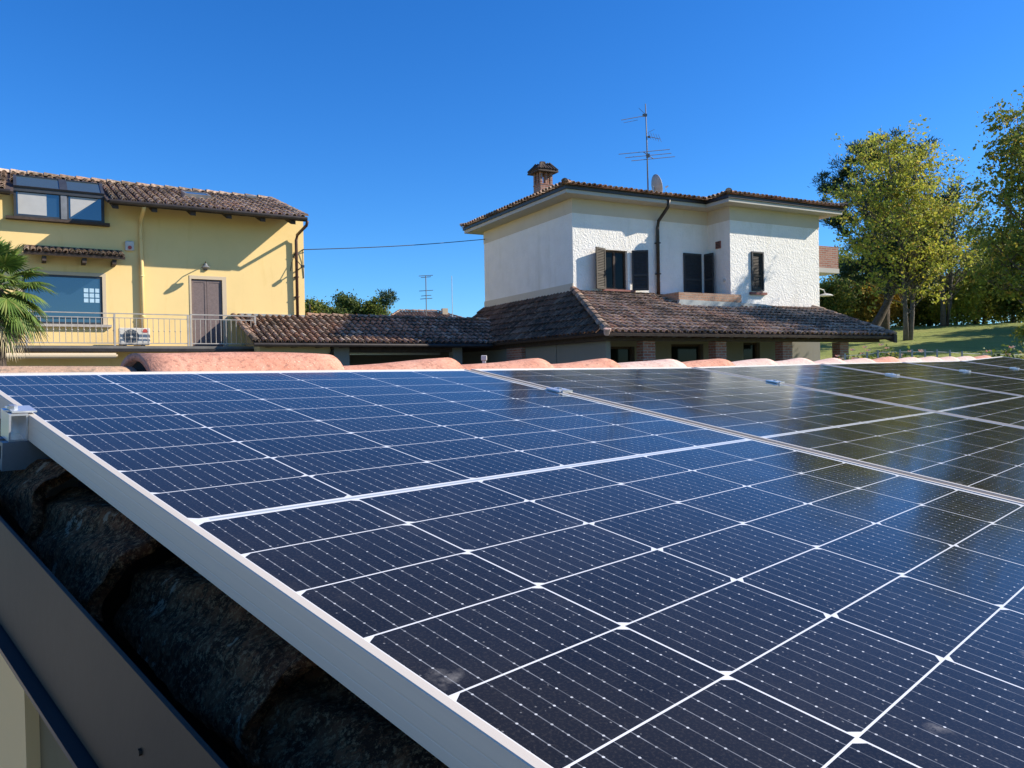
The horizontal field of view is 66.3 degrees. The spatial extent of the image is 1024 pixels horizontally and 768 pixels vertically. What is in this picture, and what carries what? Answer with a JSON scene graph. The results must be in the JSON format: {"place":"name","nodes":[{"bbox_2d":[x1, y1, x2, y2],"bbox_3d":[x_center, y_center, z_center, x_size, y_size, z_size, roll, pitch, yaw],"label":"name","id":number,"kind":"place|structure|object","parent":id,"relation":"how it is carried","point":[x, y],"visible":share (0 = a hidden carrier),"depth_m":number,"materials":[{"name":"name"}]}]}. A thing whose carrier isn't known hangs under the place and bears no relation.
{"place":"outdoors","nodes":[
{"label":"outdoors","id":0,"kind":"place"},
{"bbox_2d":[0,0,1023,325],"label":"sky","id":1,"kind":"structure","parent":0,"point":[396,123],"materials":[{"name":"blue"}]},
{"bbox_2d":[820,322,1023,359],"bbox_3d":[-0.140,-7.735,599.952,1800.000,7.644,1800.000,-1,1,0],"label":"lawn","id":2,"kind":"structure","parent":0,"point":[973,339],"depth_m":36.63,"materials":[{"name":"green plant"}]},
{"bbox_2d":[0,237,60,365],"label":"palm tree","id":3,"kind":"object","parent":2,"relation":"on","point":[16,320],"visible":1,"depth_m":14.95,"materials":[{"name":"green plant"}]},
{"bbox_2d":[0,168,308,365],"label":"yellow house","id":4,"kind":"structure","parent":2,"relation":"on","point":[179,269],"depth_m":21.53,"materials":[{"name":"paint"}]},
{"bbox_2d":[18,269,111,327],"bbox_3d":[-11.782,-2.230,20.579,2.230,1.450,0.160,-1,1,-32],"label":"picture window","id":5,"kind":"structure","parent":4,"relation":"in","point":[80,292],"depth_m":20.72,"materials":[{"name":"blue glass"}]},
{"bbox_2d":[118,328,149,345],"bbox_3d":[-10.152,-1.250,21.063,0.740,0.498,0.345,-1,1,-32],"label":"air conditioner","id":6,"kind":"object","parent":4,"relation":"on","point":[131,337],"visible":0.91,"depth_m":20.93,"materials":[{"name":"white plastic"}]},
{"bbox_2d":[189,275,227,345],"bbox_3d":[-8.727,-2.090,22.536,1.010,2.020,0.069,-1,1,-32],"label":"balcony door","id":7,"kind":"structure","parent":4,"relation":"in","point":[209,299],"depth_m":22.54,"materials":[{"name":"paint"}]},
{"bbox_2d":[304,239,484,249],"bbox_3d":[-3.672,-4.755,26.587,0.028,1.184,7.617,0,1,45],"label":"overhead cable","id":8,"kind":"object","parent":4,"relation":"attached to","point":[391,246],"visible":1,"depth_m":26.12,"materials":[{"name":"black metal"}]},
{"bbox_2d":[305,295,332,314],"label":"distant tree","id":9,"kind":"object","parent":2,"relation":"on","point":[311,305],"visible":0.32,"depth_m":59.53,"materials":[{"name":"green plant"}]},
{"bbox_2d":[315,301,351,317],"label":"distant tree","id":10,"kind":"object","parent":2,"relation":"on","point":[336,310],"visible":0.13,"depth_m":59.49,"materials":[{"name":"green plant"}]},
{"bbox_2d":[330,288,365,317],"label":"distant tree","id":11,"kind":"object","parent":2,"relation":"on","point":[349,303],"visible":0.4,"depth_m":61.00,"materials":[{"name":"green plant"}]},
{"bbox_2d":[230,312,499,365],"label":"link building","id":12,"kind":"structure","parent":2,"relation":"on","point":[344,340],"depth_m":23.75,"materials":[{"name":"brown tile"}]},
{"bbox_2d":[358,290,396,317],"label":"distant tree","id":13,"kind":"object","parent":2,"relation":"on","point":[373,307],"visible":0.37,"depth_m":61.25,"materials":[{"name":"green plant"}]},
{"bbox_2d":[376,289,399,311],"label":"umbrella pine","id":14,"kind":"object","parent":2,"relation":"on","point":[390,295],"visible":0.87,"depth_m":61.73,"materials":[{"name":"green plant"}]},
{"bbox_2d":[390,308,461,316],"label":"distant house","id":15,"kind":"structure","parent":2,"relation":"on","point":[432,313],"depth_m":56.05,"materials":[{"name":"yellow paint"}]},
{"bbox_2d":[421,275,432,315],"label":"roof antenna","id":16,"kind":"object","parent":15,"relation":"on","point":[426,295],"visible":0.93,"depth_m":51.93,"materials":[{"name":"metal"}]},
{"bbox_2d":[460,161,896,364],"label":"white house","id":17,"kind":"structure","parent":2,"relation":"on","point":[577,271],"depth_m":25.13,"materials":[{"name":"paint"}]},
{"bbox_2d":[611,347,631,362],"bbox_3d":[3.189,0.333,23.679,1.060,2.920,0.050,-1,1,-28],"label":"ground floor door","id":18,"kind":"structure","parent":17,"relation":"in","point":[618,354],"depth_m":23.74,"materials":[{"name":"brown wood"}]},
{"bbox_2d":[595,247,648,291],"bbox_3d":[3.376,-3.581,24.676,1.972,1.320,0.480,-1,1,-28],"label":"window","id":19,"kind":"structure","parent":17,"relation":"in","point":[610,265],"depth_m":24.91,"materials":[{"name":"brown wood"}]},
{"bbox_2d":[623,104,674,190],"bbox_3d":[5.017,-8.471,28.932,2.335,3.812,0.644,-1,1,-9],"label":"television antenna","id":20,"kind":"object","parent":17,"relation":"on","point":[647,155],"visible":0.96,"depth_m":29.01,"materials":[{"name":"metal"}]},
{"bbox_2d":[651,174,667,191],"bbox_3d":[5.403,-7.170,29.090,0.627,1.192,0.638,-1,1,33],"label":"satellite dish","id":21,"kind":"object","parent":17,"relation":"attached to","point":[656,183],"visible":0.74,"depth_m":28.88,"materials":[{"name":"paint"}]},
{"bbox_2d":[671,344,699,361],"bbox_3d":[5.472,-0.411,24.894,1.300,1.700,0.050,-1,1,-28],"label":"ground floor window","id":22,"kind":"structure","parent":17,"relation":"in","point":[680,352],"depth_m":24.91,"materials":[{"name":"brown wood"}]},
{"bbox_2d":[683,253,713,292],"bbox_3d":[6.185,-3.653,26.188,1.032,1.410,0.374,-1,1,-6],"label":"balcony door","id":23,"kind":"structure","parent":17,"relation":"in","point":[692,263],"depth_m":26.17,"materials":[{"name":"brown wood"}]},
{"bbox_2d":[743,343,756,359],"bbox_3d":[7.902,0.152,26.187,0.740,3.060,0.050,-1,1,-28],"label":"ground floor door","id":24,"kind":"structure","parent":17,"relation":"in","point":[749,349],"depth_m":26.20,"materials":[{"name":"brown wood"}]},
{"bbox_2d":[749,251,766,294],"bbox_3d":[8.186,-3.688,26.093,0.720,1.430,0.130,-1,1,-28],"label":"narrow window","id":25,"kind":"structure","parent":17,"relation":"in","point":[757,258],"depth_m":26.13,"materials":[{"name":"glass"}]},
{"bbox_2d":[819,272,868,315],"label":"shrub","id":26,"kind":"object","parent":2,"relation":"on","point":[841,302],"visible":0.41,"depth_m":46.08,"materials":[{"name":"green plant"}]},
{"bbox_2d":[819,244,872,285],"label":"background tree","id":27,"kind":"object","parent":2,"relation":"on","point":[844,258],"visible":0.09,"depth_m":55.18,"materials":[{"name":"green plant"}]},
{"bbox_2d":[821,272,871,319],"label":"shrub","id":28,"kind":"object","parent":2,"relation":"on","point":[856,291],"visible":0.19,"depth_m":49.03,"materials":[{"name":"green plant"}]},
{"bbox_2d":[835,352,869,359],"bbox_3d":[7.744,0.729,17.780,1.137,2.902,1.456,-1,1,35],"label":"rose bush","id":29,"kind":"object","parent":2,"relation":"on","point":[838,356],"visible":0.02,"depth_m":17.93,"materials":[{"name":"green plant"}]},
{"bbox_2d":[853,344,895,358],"bbox_3d":[7.857,0.679,16.884,0.995,3.066,1.375,0,1,42],"label":"rose bush","id":30,"kind":"object","parent":2,"relation":"on","point":[862,353],"visible":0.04,"depth_m":16.79,"materials":[{"name":"green plant"}]},
{"bbox_2d":[848,282,916,326],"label":"shrub","id":31,"kind":"object","parent":2,"relation":"on","point":[863,313],"visible":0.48,"depth_m":47.89,"materials":[{"name":"green plant"}]},
{"bbox_2d":[863,343,902,356],"bbox_3d":[8.417,0.631,17.550,1.129,3.082,1.048,-1,1,0],"label":"rose bush","id":32,"kind":"object","parent":2,"relation":"on","point":[881,344],"visible":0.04,"depth_m":17.48,"materials":[{"name":"green plant"}]},
{"bbox_2d":[807,126,966,329],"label":"deciduous tree","id":33,"kind":"object","parent":2,"relation":"on","point":[845,270],"visible":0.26,"depth_m":42.94,"materials":[{"name":"green plant"}]},
{"bbox_2d":[880,345,923,358],"bbox_3d":[8.332,0.681,16.778,1.150,3.034,1.303,-1,1,26],"label":"rose bush","id":34,"kind":"object","parent":2,"relation":"on","point":[903,355],"visible":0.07,"depth_m":16.75,"materials":[{"name":"green plant"}]},
{"bbox_2d":[817,114,990,340],"bbox_3d":[19.515,-7.338,38.533,8.538,11.204,6.504,-1,1,0],"label":"deciduous tree","id":35,"kind":"object","parent":2,"relation":"on","point":[898,190],"visible":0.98,"depth_m":37.89,"materials":[{"name":"green plant"}]},
{"bbox_2d":[892,285,919,326],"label":"shrub","id":36,"kind":"object","parent":2,"relation":"on","point":[901,321],"visible":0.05,"depth_m":50.24,"materials":[{"name":"green plant"}]},
{"bbox_2d":[866,218,967,325],"bbox_3d":[20.469,-5.208,39.857,4.738,6.942,4.386,-1,1,38],"label":"deciduous tree","id":37,"kind":"object","parent":2,"relation":"on","point":[880,316],"visible":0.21,"depth_m":39.48,"materials":[{"name":"green plant"}]},
{"bbox_2d":[899,270,946,325],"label":"shrub","id":38,"kind":"object","parent":2,"relation":"on","point":[921,306],"visible":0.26,"depth_m":48.47,"materials":[{"name":"green plant"}]},
{"bbox_2d":[844,349,1022,359],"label":"stake fence","id":39,"kind":"object","parent":2,"relation":"on","point":[949,352],"visible":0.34,"depth_m":16.26,"materials":[{"name":"brown wood"}]},
{"bbox_2d":[918,268,995,324],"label":"shrub","id":40,"kind":"object","parent":2,"relation":"on","point":[963,306],"visible":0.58,"depth_m":46.14,"materials":[{"name":"green plant"}]},
{"bbox_2d":[917,157,1021,325],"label":"deciduous tree","id":41,"kind":"object","parent":2,"relation":"on","point":[944,319],"visible":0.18,"depth_m":45.09,"materials":[{"name":"green plant"}]},
{"bbox_2d":[949,215,999,324],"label":"background tree","id":42,"kind":"object","parent":2,"relation":"on","point":[977,319],"visible":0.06,"depth_m":53.62,"materials":[{"name":"green plant"}]},
{"bbox_2d":[955,247,1022,323],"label":"shrub","id":43,"kind":"object","parent":2,"relation":"on","point":[985,317],"visible":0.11,"depth_m":48.59,"materials":[{"name":"green plant"}]},
{"bbox_2d":[958,85,1023,347],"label":"deciduous tree","id":44,"kind":"object","parent":2,"relation":"on","point":[1013,141],"visible":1,"depth_m":25.65,"materials":[{"name":"green plant"}]},
{"bbox_2d":[977,223,1023,323],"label":"shrub","id":45,"kind":"object","parent":2,"relation":"on","point":[999,311],"visible":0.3,"depth_m":46.82,"materials":[{"name":"green plant"}]},
{"bbox_2d":[979,341,1023,358],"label":"rose bush","id":46,"kind":"object","parent":2,"relation":"on","point":[1006,352],"visible":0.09,"depth_m":13.87,"materials":[{"name":"green plant"}]},
{"bbox_2d":[984,213,1022,321],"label":"background tree","id":47,"kind":"object","parent":2,"relation":"on","point":[1008,268],"visible":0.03,"depth_m":53.71,"materials":[{"name":"green plant"}]},
{"bbox_2d":[987,237,1023,317],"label":"background tree","id":48,"kind":"object","parent":2,"relation":"on","point":[1016,306],"visible":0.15,"depth_m":45.79,"materials":[{"name":"green plant"}]},
{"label":"courtyard paving","id":49,"kind":"structure","parent":0,"visible":0},
{"bbox_2d":[0,352,989,767],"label":"garage building","id":50,"kind":"structure","parent":49,"relation":"on","point":[126,642],"depth_m":0.75,"materials":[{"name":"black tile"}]},
{"bbox_2d":[0,436,77,497],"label":"mounting rail","id":51,"kind":"object","parent":50,"relation":"attached to","point":[20,455],"visible":0.05,"depth_m":1.08,"materials":[{"name":"metal"}]},
{"bbox_2d":[0,404,36,441],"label":"end clamp","id":52,"kind":"object","parent":51,"relation":"attached to","point":[14,422],"visible":1,"depth_m":1.08,"materials":[{"name":"metal"}]},
{"bbox_2d":[0,369,1023,767],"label":"solar panel","id":53,"kind":"object","parent":51,"relation":"on","point":[460,569],"visible":1,"depth_m":0.76,"materials":[{"name":"glass"}]},
{"bbox_2d":[546,387,572,393],"bbox_3d":[0.117,0.018,1.913,0.049,0.020,0.049,14,11,43],"label":"clamp","id":54,"kind":"object","parent":53,"relation":"attached to","point":[561,390],"visible":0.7,"depth_m":1.90,"materials":[{"name":"metal"}]},
{"bbox_2d":[471,367,1023,502],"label":"solar panel","id":55,"kind":"object","parent":51,"relation":"attached to","point":[982,456],"visible":0.68,"depth_m":1.92,"materials":[{"name":"glass"}]},
{"bbox_2d":[766,380,784,383],"bbox_3d":[0.922,-0.005,2.740,0.049,0.020,0.049,14,11,43],"label":"clamp","id":56,"kind":"object","parent":55,"relation":"attached to","point":[776,381],"visible":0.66,"depth_m":2.73,"materials":[{"name":"metal"}]},
{"bbox_2d":[694,363,1023,427],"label":"solar panel","id":57,"kind":"object","parent":51,"relation":"on","point":[987,405],"visible":0.67,"depth_m":2.93,"materials":[{"name":"glass"}]},
{"bbox_2d":[821,362,1023,395],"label":"solar panel","id":58,"kind":"object","parent":51,"relation":"on","point":[1007,385],"visible":0.64,"depth_m":3.87,"materials":[{"name":"glass"}]},
{"bbox_2d":[906,361,1023,379],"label":"solar panel","id":59,"kind":"object","parent":51,"relation":"on","point":[991,370],"visible":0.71,"depth_m":4.79,"materials":[{"name":"glass"}]},
{"bbox_2d":[961,356,1023,369],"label":"solar panel","id":60,"kind":"object","parent":51,"relation":"on","point":[1002,361],"visible":0.68,"depth_m":5.68,"materials":[{"name":"glass"}]},
{"bbox_2d":[481,355,486,362],"bbox_3d":[-0.163,1.079,5.212,0.038,2.538,0.038,-1,1,0],"label":"vent pipe","id":61,"kind":"object","parent":50,"relation":"attached to","point":[483,358],"visible":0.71,"depth_m":5.18,"materials":[{"name":"white plastic"}]}
]}

